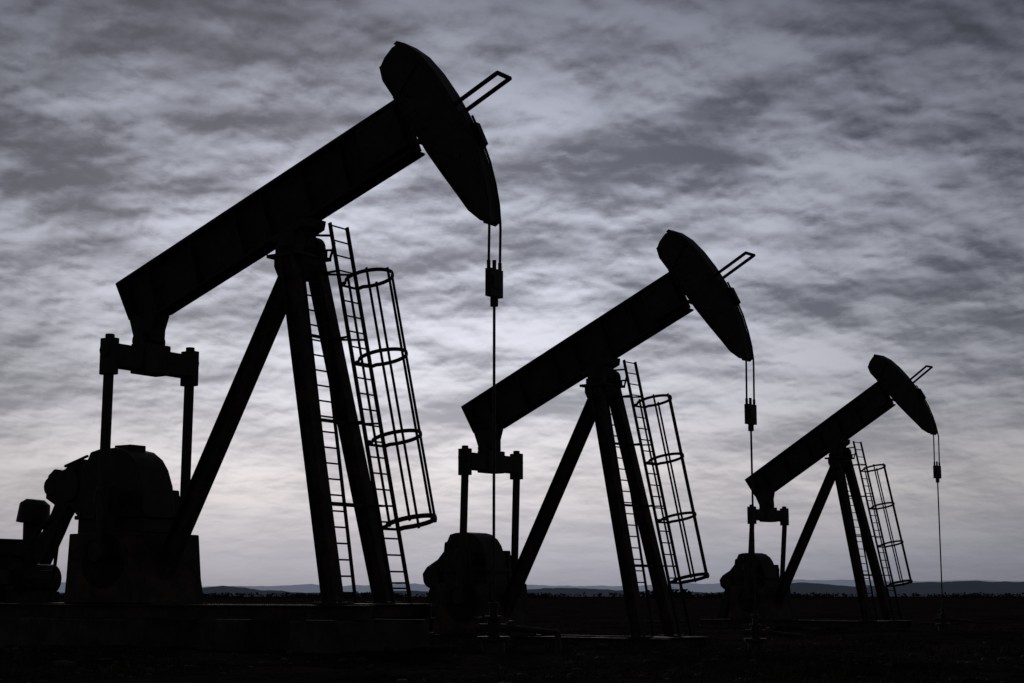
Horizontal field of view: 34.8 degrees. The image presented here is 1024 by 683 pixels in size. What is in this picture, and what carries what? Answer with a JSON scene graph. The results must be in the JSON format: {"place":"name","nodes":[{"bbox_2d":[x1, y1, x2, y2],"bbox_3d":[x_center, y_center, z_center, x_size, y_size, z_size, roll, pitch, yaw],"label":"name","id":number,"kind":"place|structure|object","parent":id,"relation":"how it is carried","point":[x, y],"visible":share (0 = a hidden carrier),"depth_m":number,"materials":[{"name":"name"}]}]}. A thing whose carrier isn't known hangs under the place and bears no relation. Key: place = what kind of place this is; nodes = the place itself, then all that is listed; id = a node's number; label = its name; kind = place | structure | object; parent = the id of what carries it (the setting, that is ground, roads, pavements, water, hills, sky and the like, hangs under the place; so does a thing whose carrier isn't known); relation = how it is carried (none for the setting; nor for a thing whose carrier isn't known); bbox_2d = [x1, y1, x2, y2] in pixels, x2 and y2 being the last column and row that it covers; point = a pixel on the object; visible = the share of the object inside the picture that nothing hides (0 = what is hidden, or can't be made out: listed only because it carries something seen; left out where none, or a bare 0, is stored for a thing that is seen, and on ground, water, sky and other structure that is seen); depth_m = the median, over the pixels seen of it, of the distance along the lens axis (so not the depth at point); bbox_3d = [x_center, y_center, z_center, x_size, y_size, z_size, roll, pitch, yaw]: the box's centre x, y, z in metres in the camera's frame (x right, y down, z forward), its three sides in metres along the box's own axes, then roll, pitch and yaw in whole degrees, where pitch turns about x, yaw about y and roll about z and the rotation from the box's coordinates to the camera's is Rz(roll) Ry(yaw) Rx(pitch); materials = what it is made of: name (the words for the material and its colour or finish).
{"place":"outdoors","nodes":[
{"label":"outdoors","id":0,"kind":"place"},
{"bbox_2d":[0,597,1023,682],"bbox_3d":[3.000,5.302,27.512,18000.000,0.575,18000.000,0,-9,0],"label":"ground","id":1,"kind":"structure","parent":0,"point":[574,613],"depth_m":23.06,"materials":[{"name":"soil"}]},
{"bbox_2d":[0,41,511,653],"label":"pumpjack","id":2,"kind":"object","parent":1,"relation":"on","point":[134,575],"visible":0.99,"depth_m":26.48,"materials":[{"name":"paint"}]},
{"bbox_2d":[473,602,560,655],"bbox_3d":[0.085,4.179,23.225,1.444,0.920,0.473,-6,-11,34],"label":"wellhead","id":3,"kind":"object","parent":1,"relation":"on","point":[493,640],"visible":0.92,"depth_m":23.30,"materials":[{"name":"metal"}]},
{"bbox_2d":[59,587,1023,597],"bbox_3d":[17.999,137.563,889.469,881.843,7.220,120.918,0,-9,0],"label":"distant trees","id":4,"kind":"object","parent":1,"relation":"on","point":[676,594],"visible":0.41,"depth_m":863.52,"materials":[{"name":"black plant"}]},
{"bbox_2d":[423,229,756,647],"bbox_3d":[1.328,2.743,37.188,9.828,9.932,2.100,-7,-12,40],"label":"pumpjack","id":5,"kind":"object","parent":1,"relation":"on","point":[457,577],"visible":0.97,"depth_m":36.65,"materials":[{"name":"paint"}]},
{"bbox_2d":[741,615,804,648],"bbox_3d":[5.325,6.030,33.249,1.444,0.920,0.473,-7,-12,40],"label":"wellhead","id":6,"kind":"object","parent":1,"relation":"on","point":[755,631],"visible":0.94,"depth_m":33.36,"materials":[{"name":"metal"}]},
{"bbox_2d":[698,354,942,629],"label":"pumpjack","id":7,"kind":"object","parent":1,"relation":"on","point":[834,433],"visible":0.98,"depth_m":56.62,"materials":[{"name":"paint"}]},
{"bbox_2d":[934,608,974,630],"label":"wellhead","id":8,"kind":"object","parent":1,"relation":"on","point":[942,624],"visible":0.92,"depth_m":52.91,"materials":[{"name":"metal"}]},
{"bbox_2d":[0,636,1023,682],"bbox_3d":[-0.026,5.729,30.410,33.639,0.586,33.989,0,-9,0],"label":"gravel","id":9,"kind":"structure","parent":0,"point":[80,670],"depth_m":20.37,"materials":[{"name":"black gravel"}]},
{"bbox_2d":[0,0,1023,586],"label":"sky","id":10,"kind":"structure","parent":0,"point":[868,155],"materials":[{"name":"grey"}]},
{"bbox_2d":[58,579,1023,592],"bbox_3d":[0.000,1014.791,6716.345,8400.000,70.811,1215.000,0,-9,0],"label":"distant hills","id":11,"kind":"structure","parent":0,"point":[691,587],"depth_m":6448.88,"materials":[{"name":"black"}]}
]}

